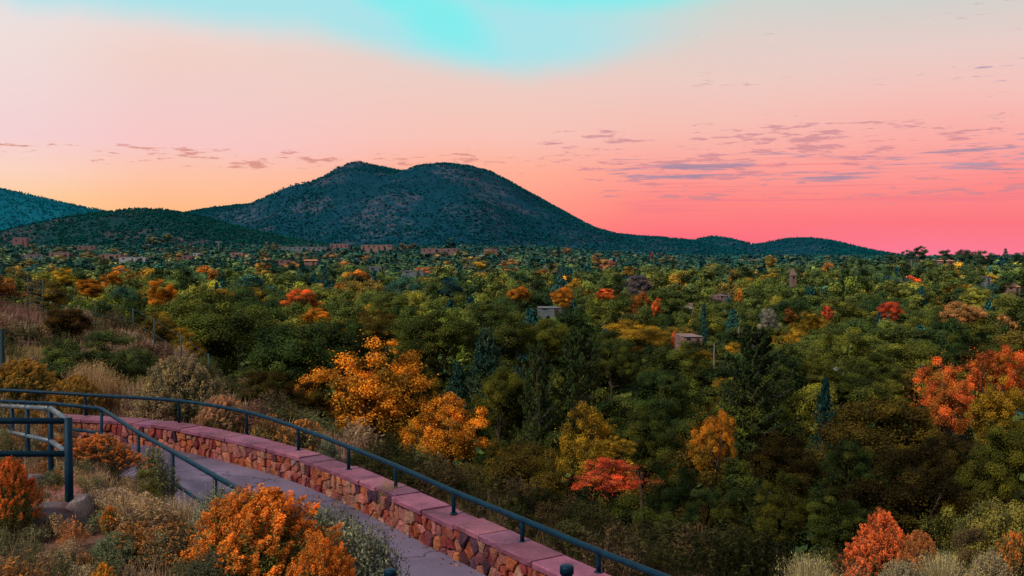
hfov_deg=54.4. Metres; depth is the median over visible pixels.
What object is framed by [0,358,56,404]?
shrub
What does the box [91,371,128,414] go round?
grass tuft
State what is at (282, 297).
broadleaf tree
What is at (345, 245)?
house
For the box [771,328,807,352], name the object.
autumn tree
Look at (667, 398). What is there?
broadleaf tree
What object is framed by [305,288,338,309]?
broadleaf tree
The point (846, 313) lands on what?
broadleaf tree
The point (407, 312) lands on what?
broadleaf tree
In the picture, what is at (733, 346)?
autumn tree
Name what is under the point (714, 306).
broadleaf tree
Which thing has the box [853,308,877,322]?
broadleaf tree
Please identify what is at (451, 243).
broadleaf tree
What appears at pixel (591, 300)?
broadleaf tree
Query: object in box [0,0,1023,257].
sky
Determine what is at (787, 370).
broadleaf tree
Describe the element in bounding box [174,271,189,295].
conifer tree
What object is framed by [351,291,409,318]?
broadleaf tree
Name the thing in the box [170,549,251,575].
shrub
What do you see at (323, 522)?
shrub
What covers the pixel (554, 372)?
broadleaf tree
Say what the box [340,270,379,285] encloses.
autumn tree
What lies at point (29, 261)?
autumn tree
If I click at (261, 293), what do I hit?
autumn tree
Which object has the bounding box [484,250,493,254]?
autumn tree
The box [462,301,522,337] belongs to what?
broadleaf tree
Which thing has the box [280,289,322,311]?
autumn tree
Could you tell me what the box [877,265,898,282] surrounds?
broadleaf tree
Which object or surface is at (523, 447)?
broadleaf tree
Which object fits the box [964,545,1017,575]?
shrub
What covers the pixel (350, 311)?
broadleaf tree
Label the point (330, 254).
autumn tree
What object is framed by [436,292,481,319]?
broadleaf tree
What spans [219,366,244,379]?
broadleaf tree
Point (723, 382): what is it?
broadleaf tree
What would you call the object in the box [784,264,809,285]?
broadleaf tree
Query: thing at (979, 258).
broadleaf tree
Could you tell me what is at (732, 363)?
broadleaf tree
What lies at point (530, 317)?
conifer tree
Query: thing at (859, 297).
broadleaf tree
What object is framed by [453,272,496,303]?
broadleaf tree
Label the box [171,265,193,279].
broadleaf tree
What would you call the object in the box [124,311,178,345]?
broadleaf tree
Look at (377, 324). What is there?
broadleaf tree
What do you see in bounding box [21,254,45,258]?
house
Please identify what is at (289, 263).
autumn tree
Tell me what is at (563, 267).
conifer tree
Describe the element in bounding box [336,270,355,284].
autumn tree
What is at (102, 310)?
broadleaf tree
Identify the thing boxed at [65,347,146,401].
shrub
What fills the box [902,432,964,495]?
broadleaf tree
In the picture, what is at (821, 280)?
broadleaf tree
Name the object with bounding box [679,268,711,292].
broadleaf tree
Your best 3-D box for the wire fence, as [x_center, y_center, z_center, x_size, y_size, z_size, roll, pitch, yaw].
[-15.413,1.519,39.523,19.637,3.665,3.278,2,3,45]
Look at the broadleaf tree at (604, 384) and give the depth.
104.53 m
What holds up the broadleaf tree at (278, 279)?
on the ground at (96, 534)
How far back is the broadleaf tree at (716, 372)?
95.03 m
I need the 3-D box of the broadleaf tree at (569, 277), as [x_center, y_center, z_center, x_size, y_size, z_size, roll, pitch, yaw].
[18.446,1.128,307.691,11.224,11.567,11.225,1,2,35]
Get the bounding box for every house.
[12,237,28,246]
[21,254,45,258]
[49,252,72,257]
[77,245,97,250]
[100,253,123,258]
[119,256,147,262]
[182,255,194,260]
[230,252,245,256]
[278,247,331,252]
[278,260,292,264]
[303,259,318,265]
[330,243,349,250]
[361,244,393,253]
[368,266,385,272]
[402,271,424,277]
[421,248,459,255]
[484,249,497,254]
[537,306,561,318]
[675,333,702,352]
[686,303,693,318]
[711,295,730,301]
[936,259,953,263]
[975,277,990,287]
[997,283,1020,300]
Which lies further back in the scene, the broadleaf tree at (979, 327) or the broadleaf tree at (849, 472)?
the broadleaf tree at (979, 327)
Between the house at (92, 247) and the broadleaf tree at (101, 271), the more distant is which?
the house at (92, 247)
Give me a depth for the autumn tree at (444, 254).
882.34 m
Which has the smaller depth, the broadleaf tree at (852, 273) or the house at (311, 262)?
the broadleaf tree at (852, 273)
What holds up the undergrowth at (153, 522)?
on the ground at (96, 534)
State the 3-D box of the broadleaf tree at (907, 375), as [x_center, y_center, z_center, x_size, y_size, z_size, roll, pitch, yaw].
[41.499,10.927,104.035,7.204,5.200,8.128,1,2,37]
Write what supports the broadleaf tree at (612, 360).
on the ground at (96, 534)
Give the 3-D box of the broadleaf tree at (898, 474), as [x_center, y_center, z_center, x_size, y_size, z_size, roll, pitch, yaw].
[18.797,11.999,50.053,7.459,8.084,8.014,-2,3,-42]
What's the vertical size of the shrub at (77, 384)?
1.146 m
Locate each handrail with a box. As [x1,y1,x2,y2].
[0,388,670,575]
[0,400,305,529]
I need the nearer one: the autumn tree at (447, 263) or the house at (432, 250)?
the autumn tree at (447, 263)
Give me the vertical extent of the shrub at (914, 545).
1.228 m
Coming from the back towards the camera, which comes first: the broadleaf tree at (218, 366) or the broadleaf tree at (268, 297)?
the broadleaf tree at (268, 297)
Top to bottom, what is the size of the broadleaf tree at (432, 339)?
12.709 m
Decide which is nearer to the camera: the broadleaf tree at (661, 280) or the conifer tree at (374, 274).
the conifer tree at (374, 274)
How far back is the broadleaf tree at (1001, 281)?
243.03 m
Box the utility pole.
[713,343,714,366]
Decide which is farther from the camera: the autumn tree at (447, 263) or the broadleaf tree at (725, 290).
the autumn tree at (447, 263)
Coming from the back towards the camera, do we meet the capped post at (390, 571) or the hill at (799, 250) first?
the hill at (799, 250)
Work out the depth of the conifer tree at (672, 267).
425.68 m
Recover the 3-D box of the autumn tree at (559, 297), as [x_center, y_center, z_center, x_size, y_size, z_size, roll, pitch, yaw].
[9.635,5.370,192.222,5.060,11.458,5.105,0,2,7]
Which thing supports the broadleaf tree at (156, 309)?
on the ground at (96, 534)
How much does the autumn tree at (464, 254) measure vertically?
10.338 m
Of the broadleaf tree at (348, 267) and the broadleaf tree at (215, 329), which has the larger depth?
the broadleaf tree at (348, 267)
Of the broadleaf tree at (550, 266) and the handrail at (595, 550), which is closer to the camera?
the handrail at (595, 550)
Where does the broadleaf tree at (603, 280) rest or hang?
on the ground at (96, 534)
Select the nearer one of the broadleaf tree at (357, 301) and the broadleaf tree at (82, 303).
the broadleaf tree at (82, 303)
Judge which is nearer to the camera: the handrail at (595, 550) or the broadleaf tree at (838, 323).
the handrail at (595, 550)
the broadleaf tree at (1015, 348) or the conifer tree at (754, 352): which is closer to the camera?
the conifer tree at (754, 352)
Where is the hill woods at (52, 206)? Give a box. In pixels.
[0,188,107,228]
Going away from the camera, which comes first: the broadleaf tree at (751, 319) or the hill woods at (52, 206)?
the broadleaf tree at (751, 319)
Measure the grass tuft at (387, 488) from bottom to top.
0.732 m
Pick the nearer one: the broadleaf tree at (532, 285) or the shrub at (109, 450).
the shrub at (109, 450)
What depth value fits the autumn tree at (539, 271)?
379.75 m
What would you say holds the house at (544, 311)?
on the ground at (96, 534)
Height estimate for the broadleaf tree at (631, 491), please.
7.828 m
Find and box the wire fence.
[5,277,208,366]
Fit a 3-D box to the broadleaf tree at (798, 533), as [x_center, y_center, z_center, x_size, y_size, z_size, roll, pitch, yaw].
[15.852,12.318,51.538,9.267,7.389,9.233,1,2,29]
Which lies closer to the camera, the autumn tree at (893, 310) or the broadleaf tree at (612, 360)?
the broadleaf tree at (612, 360)
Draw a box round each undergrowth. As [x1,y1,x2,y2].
[0,297,487,489]
[0,403,212,575]
[0,416,194,575]
[352,432,1023,575]
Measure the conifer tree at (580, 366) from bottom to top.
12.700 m
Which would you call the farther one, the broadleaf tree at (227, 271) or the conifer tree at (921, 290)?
the broadleaf tree at (227, 271)
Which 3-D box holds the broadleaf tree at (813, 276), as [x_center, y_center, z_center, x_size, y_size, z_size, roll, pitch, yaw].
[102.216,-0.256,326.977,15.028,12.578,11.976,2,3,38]
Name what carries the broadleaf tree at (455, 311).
on the ground at (96, 534)
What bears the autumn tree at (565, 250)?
on the ground at (96, 534)
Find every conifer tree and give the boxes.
[0,263,6,301]
[141,297,148,317]
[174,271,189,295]
[220,258,228,267]
[309,274,317,283]
[319,263,328,283]
[321,279,330,300]
[368,269,381,287]
[437,360,475,466]
[445,298,455,309]
[455,266,464,274]
[465,326,508,453]
[511,307,550,377]
[511,340,561,457]
[547,325,613,462]
[548,273,573,309]
[549,274,556,289]
[555,265,562,274]
[560,261,567,274]
[562,474,582,506]
[565,300,577,312]
[668,259,675,274]
[694,503,715,545]
[697,304,710,349]
[702,324,811,484]
[719,309,741,361]
[801,286,819,325]
[808,376,836,461]
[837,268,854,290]
[914,285,926,311]
[934,317,959,379]
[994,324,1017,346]
[1000,249,1009,265]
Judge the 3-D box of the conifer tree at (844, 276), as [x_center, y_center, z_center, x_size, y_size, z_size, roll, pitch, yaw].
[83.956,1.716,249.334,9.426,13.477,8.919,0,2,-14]
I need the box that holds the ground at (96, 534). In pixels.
[0,248,1023,575]
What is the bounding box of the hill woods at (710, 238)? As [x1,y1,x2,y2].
[693,235,766,253]
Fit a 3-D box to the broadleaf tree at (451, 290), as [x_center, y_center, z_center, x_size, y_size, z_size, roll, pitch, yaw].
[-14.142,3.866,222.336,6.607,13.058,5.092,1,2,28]
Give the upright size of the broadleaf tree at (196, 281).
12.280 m
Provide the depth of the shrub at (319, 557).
7.31 m
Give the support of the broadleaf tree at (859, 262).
on the ground at (96, 534)
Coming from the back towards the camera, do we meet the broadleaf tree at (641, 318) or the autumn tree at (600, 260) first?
the autumn tree at (600, 260)
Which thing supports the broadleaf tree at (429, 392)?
on the ground at (96, 534)
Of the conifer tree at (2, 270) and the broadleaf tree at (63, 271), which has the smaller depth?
the broadleaf tree at (63, 271)
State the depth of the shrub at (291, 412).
22.43 m
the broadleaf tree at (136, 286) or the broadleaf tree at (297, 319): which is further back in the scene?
the broadleaf tree at (136, 286)
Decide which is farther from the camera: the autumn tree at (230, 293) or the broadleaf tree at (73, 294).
the broadleaf tree at (73, 294)
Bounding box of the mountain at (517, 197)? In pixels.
[198,162,756,254]
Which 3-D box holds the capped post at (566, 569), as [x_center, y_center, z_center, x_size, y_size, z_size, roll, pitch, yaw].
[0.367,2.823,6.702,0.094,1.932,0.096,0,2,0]
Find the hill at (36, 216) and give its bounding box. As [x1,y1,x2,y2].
[0,189,101,230]
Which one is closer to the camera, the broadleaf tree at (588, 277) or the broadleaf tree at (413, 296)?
the broadleaf tree at (413, 296)
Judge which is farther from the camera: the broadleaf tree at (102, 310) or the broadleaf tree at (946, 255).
the broadleaf tree at (946, 255)
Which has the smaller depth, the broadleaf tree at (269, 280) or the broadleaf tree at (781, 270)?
the broadleaf tree at (269, 280)
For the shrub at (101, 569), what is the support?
on the ground at (96, 534)
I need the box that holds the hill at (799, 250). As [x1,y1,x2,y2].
[759,239,877,254]
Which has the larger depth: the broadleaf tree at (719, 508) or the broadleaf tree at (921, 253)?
the broadleaf tree at (921, 253)
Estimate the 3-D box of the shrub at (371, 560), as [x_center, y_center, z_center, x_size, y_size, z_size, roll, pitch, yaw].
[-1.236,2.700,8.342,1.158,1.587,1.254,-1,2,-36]
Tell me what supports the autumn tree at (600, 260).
on the ground at (96, 534)
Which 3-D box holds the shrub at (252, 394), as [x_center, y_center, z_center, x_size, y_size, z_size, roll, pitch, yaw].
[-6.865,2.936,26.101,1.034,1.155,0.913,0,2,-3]
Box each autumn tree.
[0,275,20,300]
[5,266,23,276]
[20,259,38,265]
[25,245,40,251]
[44,265,57,273]
[51,267,79,293]
[53,246,67,251]
[56,255,67,260]
[67,278,105,301]
[79,251,99,257]
[83,252,96,258]
[91,257,114,265]
[98,270,131,288]
[100,271,123,291]
[105,265,130,274]
[124,267,154,281]
[141,278,177,314]
[143,234,163,244]
[153,311,184,342]
[162,233,176,240]
[163,252,174,258]
[170,326,207,358]
[175,253,190,260]
[196,265,218,288]
[209,288,234,299]
[234,287,267,301]
[254,262,274,273]
[254,263,271,274]
[258,249,268,257]
[265,242,270,249]
[270,243,277,250]
[276,317,356,342]
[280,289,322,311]
[283,262,299,267]
[287,283,322,293]
[293,252,304,256]
[294,329,441,447]
[295,256,311,260]
[298,307,333,326]
[323,251,338,258]
[333,282,346,289]
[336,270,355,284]
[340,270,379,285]
[357,255,373,262]
[358,304,401,331]
[380,370,442,449]
[397,391,492,468]
[409,277,437,288]
[415,267,429,272]
[440,250,448,255]
[442,261,455,268]
[451,251,467,256]
[460,257,472,264]
[470,256,492,263]
[470,271,507,283]
[472,261,486,272]
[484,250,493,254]
[499,259,522,267]
[506,286,531,310]
[536,269,551,279]
[550,286,574,308]
[551,400,631,505]
[561,247,570,262]
[565,278,593,299]
[571,456,665,519]
[591,253,608,264]
[593,288,617,299]
[598,259,616,267]
[599,319,668,390]
[600,435,637,519]
[618,290,653,316]
[621,266,638,276]
[652,298,662,315]
[657,258,670,263]
[667,271,686,291]
[670,332,675,349]
[677,347,715,366]
[682,409,737,489]
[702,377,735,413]
[706,263,720,269]
[721,342,749,365]
[733,290,743,302]
[735,276,760,298]
[762,269,779,278]
[765,255,777,267]
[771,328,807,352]
[784,308,798,323]
[786,317,835,335]
[794,311,821,331]
[820,262,836,278]
[821,305,832,325]
[874,301,904,321]
[900,275,923,284]
[905,352,977,441]
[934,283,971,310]
[936,301,989,329]
[939,344,1023,424]
[943,262,962,278]
[953,370,1023,534]
[979,274,998,280]
[992,313,1020,335]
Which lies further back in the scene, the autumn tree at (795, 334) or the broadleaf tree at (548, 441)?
the autumn tree at (795, 334)
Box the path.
[119,443,485,575]
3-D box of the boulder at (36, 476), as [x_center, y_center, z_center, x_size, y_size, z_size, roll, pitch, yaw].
[-5.510,2.281,10.686,0.938,0.522,0.738,0,2,-11]
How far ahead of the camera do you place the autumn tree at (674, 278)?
266.88 m
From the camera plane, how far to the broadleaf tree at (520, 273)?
328.03 m
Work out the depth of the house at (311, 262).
649.86 m
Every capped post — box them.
[384,568,396,575]
[560,563,573,575]
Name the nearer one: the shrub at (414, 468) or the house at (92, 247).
the shrub at (414, 468)
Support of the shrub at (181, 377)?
on the ground at (96, 534)
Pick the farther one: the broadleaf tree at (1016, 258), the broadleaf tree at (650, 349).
the broadleaf tree at (1016, 258)
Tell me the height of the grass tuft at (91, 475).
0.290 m
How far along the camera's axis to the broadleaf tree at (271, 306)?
141.44 m
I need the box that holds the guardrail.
[0,404,73,501]
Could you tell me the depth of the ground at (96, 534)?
14.99 m
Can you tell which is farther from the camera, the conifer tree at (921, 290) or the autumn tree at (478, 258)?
the autumn tree at (478, 258)
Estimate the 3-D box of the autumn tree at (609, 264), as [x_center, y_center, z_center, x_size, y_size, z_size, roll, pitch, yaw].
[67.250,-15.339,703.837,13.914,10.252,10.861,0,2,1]
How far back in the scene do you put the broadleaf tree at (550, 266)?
473.25 m
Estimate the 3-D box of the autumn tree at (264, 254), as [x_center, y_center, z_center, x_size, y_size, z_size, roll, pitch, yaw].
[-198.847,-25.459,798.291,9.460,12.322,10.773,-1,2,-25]
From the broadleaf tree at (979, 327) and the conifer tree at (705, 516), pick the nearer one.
the conifer tree at (705, 516)
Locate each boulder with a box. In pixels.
[23,502,90,537]
[27,474,45,490]
[66,493,94,519]
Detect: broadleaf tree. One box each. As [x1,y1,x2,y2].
[0,274,25,300]
[3,296,65,313]
[5,270,32,280]
[10,271,36,285]
[15,271,71,303]
[18,277,71,311]
[47,265,74,282]
[59,269,96,288]
[60,305,102,319]
[67,285,80,301]
[67,298,126,324]
[68,293,119,311]
[90,299,146,328]
[96,264,111,278]
[96,268,128,284]
[98,293,129,313]
[103,274,146,296]
[109,286,137,309]
[120,300,165,328]
[123,293,197,317]
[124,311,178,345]
[125,283,156,299]
[128,275,167,286]
[146,268,185,289]
[157,279,180,301]
[158,287,288,376]
[164,299,206,336]
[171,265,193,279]
[173,275,219,297]
[178,280,220,301]
[192,355,242,383]
[209,285,259,312]
[214,267,245,291]
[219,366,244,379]
[223,282,296,300]
[224,320,342,405]
[225,297,287,353]
[229,274,278,292]
[235,370,306,408]
[247,313,314,362]
[250,273,287,295]
[259,292,282,309]
[260,273,292,292]
[271,264,296,274]
[271,272,305,286]
[271,275,292,288]
[274,291,295,313]
[276,297,312,326]
[287,303,366,332]
[288,298,321,322]
[292,274,312,286]
[293,281,332,303]
[297,266,315,281]
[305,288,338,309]
[307,319,410,414]
[308,308,393,425]
[316,268,338,285]
[318,288,360,316]
[326,262,345,276]
[329,279,390,315]
[333,274,369,292]
[341,264,371,275]
[343,288,379,318]
[347,436,402,455]
[350,308,397,389]
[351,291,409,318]
[363,264,379,269]
[365,291,408,319]
[375,273,397,292]
[380,315,455,373]
[381,275,433,307]
[384,305,422,335]
[385,307,476,425]
[387,353,440,425]
[396,290,435,315]
[414,278,441,294]
[417,294,461,322]
[420,281,450,308]
[423,307,480,334]
[425,272,465,298]
[434,266,455,280]
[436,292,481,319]
[437,276,464,297]
[437,356,510,411]
[443,237,455,247]
[444,350,522,403]
[448,440,502,468]
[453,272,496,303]
[454,303,539,364]
[455,448,568,501]
[460,272,498,304]
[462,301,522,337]
[469,363,530,438]
[476,296,521,318]
[477,291,508,305]
[482,376,562,453]
[484,417,578,458]
[485,380,561,444]
[486,269,513,286]
[486,437,519,469]
[489,273,513,296]
[497,439,582,508]
[498,280,538,301]
[500,279,531,303]
[502,286,552,313]
[505,307,554,365]
[507,269,527,283]
[507,317,573,376]
[512,365,560,386]
[525,268,550,282]
[528,277,574,301]
[528,449,560,490]
[537,287,566,305]
[545,262,561,274]
[547,368,594,429]
[548,369,634,449]
[550,307,601,367]
[551,336,646,391]
[553,296,588,317]
[562,479,634,528]
[563,274,584,291]
[564,333,619,404]
[573,269,604,284]
[573,280,606,305]
[579,273,597,293]
[581,294,612,323]
[586,295,630,328]
[586,393,636,438]
[587,329,640,400]
[591,294,660,344]
[593,272,623,293]
[594,281,628,298]
[598,433,704,523]
[603,266,621,278]
[604,412,647,475]
[605,402,688,516]
[605,489,685,541]
[607,275,628,295]
[618,275,652,295]
[623,366,701,428]
[626,410,683,471]
[629,449,752,540]
[636,343,702,392]
[636,460,700,523]
[637,338,724,391]
[640,265,660,278]
[640,288,695,322]
[644,285,674,304]
[648,312,675,343]
[649,269,684,290]
[657,500,742,549]
[660,326,704,349]
[661,282,715,306]
[663,376,712,432]
[666,409,749,474]
[668,292,704,320]
[670,312,715,347]
[677,299,724,316]
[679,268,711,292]
[681,474,749,542]
[688,365,737,416]
[693,384,726,417]
[693,447,772,551]
[695,310,740,341]
[698,267,728,294]
[700,338,727,366]
[701,299,732,320]
[709,378,745,416]
[710,381,816,483]
[712,263,735,280]
[714,326,750,348]
[714,348,800,373]
[715,282,746,296]
[716,299,749,319]
[720,301,768,332]
[723,370,812,427]
[724,269,745,292]
[724,278,765,307]
[727,430,829,566]
[734,266,754,286]
[738,342,798,368]
[739,354,811,411]
[741,455,893,570]
[742,276,802,321]
[742,471,815,568]
[746,271,779,279]
[757,296,813,327]
[757,308,782,329]
[759,294,794,317]
[766,326,800,344]
[766,352,816,390]
[769,265,788,281]
[776,284,838,317]
[780,329,868,360]
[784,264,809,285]
[787,355,860,405]
[787,379,848,451]
[794,352,841,388]
[795,274,844,312]
[795,495,876,558]
[801,327,872,369]
[802,268,838,289]
[802,381,947,473]
[808,446,951,551]
[810,436,887,565]
[812,296,875,324]
[820,316,868,330]
[823,271,853,291]
[828,316,904,355]
[833,352,910,400]
[834,383,916,415]
[836,443,1005,552]
[839,378,894,430]
[840,256,862,268]
[840,267,857,278]
[840,291,872,310]
[841,275,875,304]
[846,334,949,389]
[851,266,878,287]
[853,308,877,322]
[854,257,872,273]
[855,288,912,321]
[855,325,947,375]
[859,284,911,318]
[861,317,903,336]
[862,379,910,405]
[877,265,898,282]
[880,278,917,294]
[882,275,915,287]
[884,252,902,262]
[884,367,924,406]
[888,260,915,275]
[889,281,934,301]
[892,307,919,323]
[895,315,929,338]
[901,250,915,261]
[902,285,940,310]
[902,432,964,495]
[904,307,947,328]
[905,294,944,312]
[906,328,966,368]
[908,246,928,263]
[909,268,940,284]
[910,261,951,281]
[911,369,976,401]
[920,272,958,285]
[922,269,939,289]
[923,435,983,499]
[925,311,946,330]
[929,318,973,366]
[930,279,958,305]
[931,263,960,282]
[933,249,955,262]
[937,328,997,377]
[938,286,963,309]
[951,462,1023,517]
[953,274,985,295]
[954,249,976,264]
[955,286,994,308]
[955,407,1023,535]
[957,283,1000,307]
[960,268,981,286]
[962,306,1018,337]
[964,264,988,276]
[970,250,994,265]
[971,339,1022,385]
[975,290,1023,322]
[977,325,1023,374]
[980,367,1023,415]
[985,294,1023,339]
[987,271,1023,298]
[1002,267,1023,288]
[1010,252,1023,266]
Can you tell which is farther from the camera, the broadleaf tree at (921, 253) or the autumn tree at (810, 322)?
the broadleaf tree at (921, 253)
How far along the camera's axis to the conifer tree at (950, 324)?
111.80 m
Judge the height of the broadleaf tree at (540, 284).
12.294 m
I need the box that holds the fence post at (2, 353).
[0,326,4,379]
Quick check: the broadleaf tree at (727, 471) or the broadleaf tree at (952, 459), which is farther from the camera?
the broadleaf tree at (727, 471)
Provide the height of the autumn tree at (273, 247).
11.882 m
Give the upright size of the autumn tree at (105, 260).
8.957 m
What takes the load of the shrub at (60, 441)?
on the ground at (96, 534)
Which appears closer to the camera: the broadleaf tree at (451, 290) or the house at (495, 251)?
the broadleaf tree at (451, 290)
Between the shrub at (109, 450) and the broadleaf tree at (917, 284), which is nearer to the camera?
the shrub at (109, 450)
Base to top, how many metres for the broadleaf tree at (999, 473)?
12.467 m
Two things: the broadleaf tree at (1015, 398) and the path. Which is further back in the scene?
the broadleaf tree at (1015, 398)
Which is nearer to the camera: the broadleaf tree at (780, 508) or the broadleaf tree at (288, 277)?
the broadleaf tree at (780, 508)
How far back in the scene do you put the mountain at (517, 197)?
1949.16 m
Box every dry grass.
[0,297,498,493]
[0,424,203,575]
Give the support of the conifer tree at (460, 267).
on the ground at (96, 534)
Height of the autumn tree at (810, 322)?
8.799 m
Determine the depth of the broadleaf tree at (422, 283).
257.95 m
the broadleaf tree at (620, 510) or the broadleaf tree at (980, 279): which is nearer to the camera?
the broadleaf tree at (620, 510)
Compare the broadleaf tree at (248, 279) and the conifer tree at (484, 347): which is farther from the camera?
the broadleaf tree at (248, 279)
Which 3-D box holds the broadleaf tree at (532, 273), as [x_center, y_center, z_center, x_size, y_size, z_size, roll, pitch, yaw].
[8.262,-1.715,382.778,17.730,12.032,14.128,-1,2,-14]
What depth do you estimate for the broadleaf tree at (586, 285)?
210.00 m
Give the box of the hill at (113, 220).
[0,210,328,248]
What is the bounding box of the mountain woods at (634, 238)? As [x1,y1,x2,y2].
[185,161,767,255]
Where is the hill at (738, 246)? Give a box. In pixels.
[698,238,767,252]
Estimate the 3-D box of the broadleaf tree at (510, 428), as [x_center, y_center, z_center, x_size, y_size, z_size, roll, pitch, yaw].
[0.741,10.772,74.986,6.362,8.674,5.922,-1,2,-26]
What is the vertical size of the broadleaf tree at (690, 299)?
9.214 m
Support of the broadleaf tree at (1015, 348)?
on the ground at (96, 534)
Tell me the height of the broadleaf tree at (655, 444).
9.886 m
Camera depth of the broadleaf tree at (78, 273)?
284.76 m
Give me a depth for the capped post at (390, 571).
7.45 m
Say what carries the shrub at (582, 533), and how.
on the ground at (96, 534)
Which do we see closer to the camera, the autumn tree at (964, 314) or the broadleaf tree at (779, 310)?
the autumn tree at (964, 314)
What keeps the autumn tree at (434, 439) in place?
on the ground at (96, 534)
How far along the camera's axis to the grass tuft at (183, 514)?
9.47 m
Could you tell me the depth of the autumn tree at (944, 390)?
61.70 m
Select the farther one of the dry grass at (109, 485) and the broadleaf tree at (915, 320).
the broadleaf tree at (915, 320)
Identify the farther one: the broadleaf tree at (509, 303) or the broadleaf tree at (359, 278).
the broadleaf tree at (359, 278)
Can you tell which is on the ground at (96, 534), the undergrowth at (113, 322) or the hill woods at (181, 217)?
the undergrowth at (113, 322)
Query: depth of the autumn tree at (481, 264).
419.70 m
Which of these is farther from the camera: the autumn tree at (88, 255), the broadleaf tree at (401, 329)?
the autumn tree at (88, 255)
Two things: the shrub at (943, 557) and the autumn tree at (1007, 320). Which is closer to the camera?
the shrub at (943, 557)
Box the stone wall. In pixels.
[64,414,610,575]
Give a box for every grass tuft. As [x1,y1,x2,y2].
[55,468,116,487]
[60,360,96,381]
[74,360,117,412]
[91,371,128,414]
[91,490,157,517]
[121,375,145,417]
[153,489,205,549]
[376,477,398,515]
[773,551,844,575]
[911,548,977,575]
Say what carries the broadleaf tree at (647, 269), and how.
on the ground at (96, 534)
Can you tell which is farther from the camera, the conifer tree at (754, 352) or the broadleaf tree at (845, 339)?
the broadleaf tree at (845, 339)
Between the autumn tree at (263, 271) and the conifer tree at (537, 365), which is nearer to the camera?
the conifer tree at (537, 365)
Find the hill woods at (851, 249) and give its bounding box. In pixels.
[754,236,919,258]
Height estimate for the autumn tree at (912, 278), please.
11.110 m
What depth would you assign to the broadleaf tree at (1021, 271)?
268.77 m
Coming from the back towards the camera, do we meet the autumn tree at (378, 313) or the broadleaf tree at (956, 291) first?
the broadleaf tree at (956, 291)
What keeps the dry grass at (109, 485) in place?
on the ground at (96, 534)
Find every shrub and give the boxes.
[0,328,21,349]
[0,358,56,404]
[0,455,45,540]
[0,560,35,575]
[3,409,44,434]
[5,315,34,324]
[31,437,82,458]
[34,338,81,381]
[37,305,94,340]
[37,329,158,390]
[39,374,106,414]
[44,411,79,438]
[60,432,153,479]
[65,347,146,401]
[76,530,150,568]
[86,486,143,515]
[90,562,116,575]
[99,505,120,536]
[112,345,161,399]
[123,356,231,423]
[129,392,177,420]
[131,445,181,505]
[132,470,163,504]
[134,521,199,572]
[166,483,362,575]
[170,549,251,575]
[182,479,243,549]
[191,394,251,433]
[199,358,215,387]
[234,378,267,407]
[249,413,287,442]
[271,405,305,431]
[276,418,323,451]
[278,380,337,426]
[285,531,355,575]
[298,498,373,552]
[317,435,343,462]
[326,512,409,575]
[345,448,371,464]
[393,465,425,482]
[443,480,480,500]
[500,496,533,514]
[573,529,591,548]
[616,536,650,554]
[787,527,845,575]
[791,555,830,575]
[833,506,908,575]
[843,557,874,575]
[875,557,922,575]
[888,530,939,575]
[912,504,972,566]
[928,551,967,575]
[941,496,1023,564]
[941,525,995,571]
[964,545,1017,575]
[994,531,1023,575]
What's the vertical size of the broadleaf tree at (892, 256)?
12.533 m
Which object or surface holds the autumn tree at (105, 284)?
on the ground at (96, 534)
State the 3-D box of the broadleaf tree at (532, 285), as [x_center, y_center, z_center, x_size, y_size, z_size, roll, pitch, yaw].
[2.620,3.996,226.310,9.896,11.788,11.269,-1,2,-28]
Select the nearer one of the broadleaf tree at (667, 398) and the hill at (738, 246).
the broadleaf tree at (667, 398)
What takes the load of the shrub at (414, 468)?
on the ground at (96, 534)
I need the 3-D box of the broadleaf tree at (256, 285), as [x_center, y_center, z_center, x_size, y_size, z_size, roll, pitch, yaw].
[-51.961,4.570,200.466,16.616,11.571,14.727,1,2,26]
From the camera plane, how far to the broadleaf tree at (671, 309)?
185.73 m
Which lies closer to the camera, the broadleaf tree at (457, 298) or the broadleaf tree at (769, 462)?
the broadleaf tree at (769, 462)
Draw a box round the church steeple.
[789,268,796,288]
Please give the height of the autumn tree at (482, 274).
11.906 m
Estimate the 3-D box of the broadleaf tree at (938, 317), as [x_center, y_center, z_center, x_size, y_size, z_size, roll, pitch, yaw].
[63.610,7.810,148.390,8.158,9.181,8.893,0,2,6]
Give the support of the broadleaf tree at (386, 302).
on the ground at (96, 534)
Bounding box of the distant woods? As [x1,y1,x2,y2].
[0,242,1023,568]
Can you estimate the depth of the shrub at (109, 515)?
8.94 m
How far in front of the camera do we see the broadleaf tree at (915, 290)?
238.97 m
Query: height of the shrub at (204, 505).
1.024 m
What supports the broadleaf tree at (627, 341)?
on the ground at (96, 534)
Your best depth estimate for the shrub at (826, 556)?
18.33 m
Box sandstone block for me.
[36,476,97,502]
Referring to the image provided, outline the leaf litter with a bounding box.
[140,445,476,572]
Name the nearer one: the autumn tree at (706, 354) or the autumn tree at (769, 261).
the autumn tree at (706, 354)
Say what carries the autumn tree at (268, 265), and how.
on the ground at (96, 534)
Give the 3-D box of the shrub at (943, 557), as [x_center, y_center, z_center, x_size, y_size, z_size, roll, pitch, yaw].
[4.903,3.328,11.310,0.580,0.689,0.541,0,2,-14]
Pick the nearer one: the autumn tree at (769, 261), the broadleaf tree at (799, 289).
the broadleaf tree at (799, 289)
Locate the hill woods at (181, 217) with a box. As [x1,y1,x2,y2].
[0,207,335,248]

